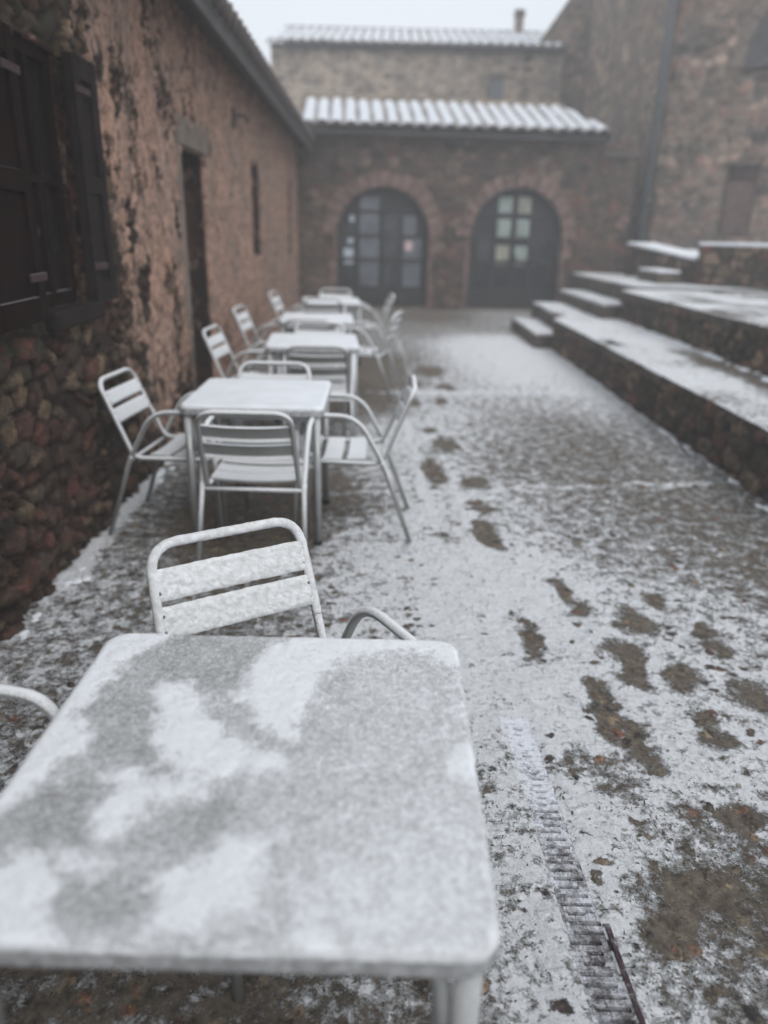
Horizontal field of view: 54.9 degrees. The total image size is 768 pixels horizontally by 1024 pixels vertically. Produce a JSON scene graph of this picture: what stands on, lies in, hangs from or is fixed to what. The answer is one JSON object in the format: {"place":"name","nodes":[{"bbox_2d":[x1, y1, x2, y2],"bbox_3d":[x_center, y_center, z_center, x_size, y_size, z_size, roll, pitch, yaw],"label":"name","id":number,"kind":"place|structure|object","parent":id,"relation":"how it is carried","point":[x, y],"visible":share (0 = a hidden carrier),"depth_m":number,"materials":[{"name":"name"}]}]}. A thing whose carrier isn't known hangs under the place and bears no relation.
{"place":"outdoors","nodes":[
{"label":"outdoors","id":0,"kind":"place"},
{"bbox_2d":[0,307,767,1023],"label":"ground","id":1,"kind":"structure","parent":0,"point":[574,571],"depth_m":3.00,"materials":[{"name":"white snow"}]},
{"bbox_2d":[0,684,58,792],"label":"cafe chair","id":2,"kind":"object","parent":1,"relation":"on","point":[47,706],"visible":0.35,"depth_m":1.43,"materials":[{"name":"metal"}]},
{"bbox_2d":[0,0,314,640],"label":"plastered house","id":3,"kind":"structure","parent":1,"relation":"on","point":[148,199],"depth_m":4.10,"materials":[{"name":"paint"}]},
{"bbox_2d":[12,33,76,306],"bbox_3d":[-1.564,-1.482,3.292,0.070,1.090,0.530,1,21,-2],"label":"window","id":4,"kind":"structure","parent":3,"relation":"in","point":[34,81],"depth_m":3.39,"materials":[{"name":"brown paint"}]},
{"bbox_2d":[98,367,249,540],"bbox_3d":[-1.112,-0.333,3.976,0.635,0.817,0.519,3,21,5],"label":"cafe chair","id":5,"kind":"object","parent":1,"relation":"on","point":[133,407],"visible":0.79,"depth_m":3.85,"materials":[{"name":"metal"}]},
{"bbox_2d":[202,324,296,423],"bbox_3d":[-1.046,-1.034,5.826,0.635,0.817,0.519,3,21,4],"label":"cafe chair","id":6,"kind":"object","parent":1,"relation":"on","point":[219,351],"visible":0.55,"depth_m":5.70,"materials":[{"name":"metal"}]},
{"bbox_2d":[0,633,500,1023],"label":"cafe table","id":7,"kind":"object","parent":1,"relation":"on","point":[258,804],"visible":1,"depth_m":1.08,"materials":[{"name":"grey metal"}]},
{"bbox_2d":[195,410,314,574],"bbox_3d":[-0.597,-0.152,3.531,0.519,0.817,0.635,1,21,0],"label":"cafe chair","id":8,"kind":"object","parent":1,"relation":"on","point":[263,463],"visible":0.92,"depth_m":3.32,"materials":[{"name":"metal"}]},
{"bbox_2d":[180,378,331,545],"bbox_3d":[-0.650,-0.290,4.005,0.700,0.736,0.700,1,21,-1],"label":"cafe table","id":9,"kind":"object","parent":1,"relation":"on","point":[305,400],"visible":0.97,"depth_m":3.72,"materials":[{"name":"grey metal"}]},
{"bbox_2d":[212,361,310,532],"bbox_3d":[-0.641,-0.380,4.129,0.519,0.817,0.635,1,21,0],"label":"cafe chair","id":10,"kind":"object","parent":1,"relation":"on","point":[241,375],"visible":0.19,"depth_m":4.26,"materials":[{"name":"metal"}]},
{"bbox_2d":[233,305,295,371],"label":"cafe chair","id":11,"kind":"object","parent":1,"relation":"on","point":[244,326],"visible":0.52,"depth_m":7.26,"materials":[{"name":"metal"}]},
{"bbox_2d":[146,518,416,1001],"bbox_3d":[-0.254,0.515,1.791,0.519,0.820,0.635,-11,24,-30],"label":"cafe chair","id":12,"kind":"object","parent":1,"relation":"on","point":[196,616],"visible":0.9,"depth_m":1.88,"materials":[{"name":"metal"}]},
{"bbox_2d":[268,290,323,356],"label":"cafe chair","id":13,"kind":"object","parent":1,"relation":"on","point":[275,300],"visible":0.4,"depth_m":9.01,"materials":[{"name":"metal"}]},
{"bbox_2d":[283,318,339,411],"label":"cafe chair","id":14,"kind":"object","parent":1,"relation":"on","point":[288,329],"visible":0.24,"depth_m":6.40,"materials":[{"name":"metal"}]},
{"bbox_2d":[265,333,359,436],"bbox_3d":[-0.560,-1.001,5.882,0.700,0.736,0.700,0,21,-5],"label":"cafe table","id":15,"kind":"object","parent":1,"relation":"on","point":[278,344],"visible":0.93,"depth_m":5.56,"materials":[{"name":"grey metal"}]},
{"bbox_2d":[280,321,348,435],"bbox_3d":[-0.545,-1.099,6.027,0.519,0.817,0.635,1,21,0],"label":"cafe chair","id":16,"kind":"object","parent":1,"relation":"on","point":[337,380],"visible":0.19,"depth_m":6.16,"materials":[{"name":"metal"}]},
{"bbox_2d":[279,313,353,333],"bbox_3d":[-0.664,-1.572,7.378,0.700,0.736,0.700,0,21,-4],"label":"cafe table","id":17,"kind":"object","parent":1,"relation":"on","point":[345,319],"visible":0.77,"depth_m":7.11,"materials":[{"name":"grey metal"}]},
{"bbox_2d":[282,344,354,436],"bbox_3d":[-0.467,-0.838,5.345,0.519,0.817,0.635,0,21,-3],"label":"cafe chair","id":18,"kind":"object","parent":1,"relation":"on","point":[333,372],"visible":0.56,"depth_m":5.03,"materials":[{"name":"metal"}]},
{"bbox_2d":[302,297,345,330],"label":"cafe chair","id":19,"kind":"object","parent":1,"relation":"on","point":[325,307],"visible":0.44,"depth_m":8.40,"materials":[{"name":"metal"}]},
{"bbox_2d":[302,297,361,364],"bbox_3d":[-0.649,-2.246,9.154,0.700,0.736,0.700,-1,21,-7],"label":"cafe table","id":20,"kind":"object","parent":1,"relation":"on","point":[351,303],"visible":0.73,"depth_m":8.82,"materials":[{"name":"grey metal"}]},
{"bbox_2d":[312,288,352,333],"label":"cafe chair","id":21,"kind":"object","parent":1,"relation":"on","point":[338,296],"visible":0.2,"depth_m":9.69,"materials":[{"name":"metal"}]},
{"bbox_2d":[292,375,416,542],"bbox_3d":[-0.158,-0.312,3.979,0.635,0.817,0.519,1,21,0],"label":"cafe chair","id":22,"kind":"object","parent":1,"relation":"on","point":[334,452],"visible":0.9,"depth_m":3.85,"materials":[{"name":"metal"}]},
{"bbox_2d":[330,311,402,401],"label":"cafe chair","id":23,"kind":"object","parent":1,"relation":"on","point":[372,349],"visible":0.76,"depth_m":7.06,"materials":[{"name":"metal"}]},
{"bbox_2d":[343,293,394,363],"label":"cafe chair","id":24,"kind":"object","parent":1,"relation":"on","point":[389,302],"visible":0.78,"depth_m":9.01,"materials":[{"name":"metal"}]},
{"bbox_2d":[19,320,767,638],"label":"snow crumbs","id":25,"kind":"object","parent":1,"relation":"on","point":[36,616],"visible":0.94,"depth_m":5.89,"materials":[{"name":"white snow"}]},
{"bbox_2d":[511,302,599,348],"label":"stone steps","id":26,"kind":"structure","parent":1,"relation":"on","point":[535,330],"depth_m":11.46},
{"bbox_2d":[502,718,645,1023],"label":"drain grate","id":27,"kind":"object","parent":1,"relation":"in","point":[605,994],"visible":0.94,"depth_m":1.83,"materials":[{"name":"metal"}]},
{"bbox_2d":[538,0,767,249],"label":"stone church","id":28,"kind":"structure","parent":1,"relation":"on","point":[678,89],"depth_m":14.48,"materials":[{"name":"brown stone"}]},
{"bbox_2d":[551,318,767,502],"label":"stone terrace","id":29,"kind":"structure","parent":1,"relation":"on","point":[713,411],"depth_m":6.31,"materials":[{"name":"brown stone"}]},
{"bbox_2d":[619,290,767,374],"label":"stone terrace","id":30,"kind":"structure","parent":29,"relation":"on","point":[731,326],"depth_m":8.01,"materials":[{"name":"stone"}]},
{"bbox_2d":[693,242,767,292],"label":"stone wall","id":31,"kind":"structure","parent":30,"relation":"on","point":[739,265],"depth_m":10.64,"materials":[{"name":"brown stone"}]},
{"bbox_2d":[558,272,766,318],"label":"stone steps","id":32,"kind":"structure","parent":1,"relation":"on","point":[597,295],"depth_m":11.39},
{"bbox_2d":[637,268,680,283],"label":"stone block","id":33,"kind":"structure","parent":32,"relation":"on","point":[660,276],"depth_m":11.31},
{"bbox_2d":[623,242,698,284],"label":"parapet wall","id":34,"kind":"structure","parent":32,"relation":"on","point":[649,255],"depth_m":12.24,"materials":[{"name":"stone"}]},
{"bbox_2d":[228,0,567,65],"label":"sky","id":35,"kind":"structure","parent":0,"point":[263,19],"materials":[{"name":"white"}]},
{"bbox_2d":[266,9,567,114],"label":"stone house","id":36,"kind":"structure","parent":0,"point":[516,64],"depth_m":20.52,"materials":[{"name":"grey stone"}]},
{"bbox_2d":[488,79,503,98],"bbox_3d":[3.147,-11.840,20.680,0.450,0.550,0.080,1,21,0],"label":"window","id":37,"kind":"structure","parent":36,"relation":"in","point":[496,86],"depth_m":20.68,"materials":[{"name":"grey glass"}]},
{"bbox_2d":[294,94,642,310],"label":"stone house","id":38,"kind":"structure","parent":0,"point":[446,204],"depth_m":15.07,"materials":[{"name":"brown stone"}]},
{"bbox_2d":[336,187,428,306],"bbox_3d":[-0.033,-5.454,15.331,1.910,2.375,0.160,0,21,-3],"label":"arched door","id":39,"kind":"structure","parent":38,"relation":"in","point":[382,235],"depth_m":15.33,"materials":[{"name":"black paint"}]},
{"bbox_2d":[466,188,560,308],"bbox_3d":[2.708,-5.472,15.480,1.940,2.420,0.160,0,21,-3],"label":"arched door","id":40,"kind":"structure","parent":38,"relation":"in","point":[515,238],"depth_m":15.49,"materials":[{"name":"black paint"}]}
]}

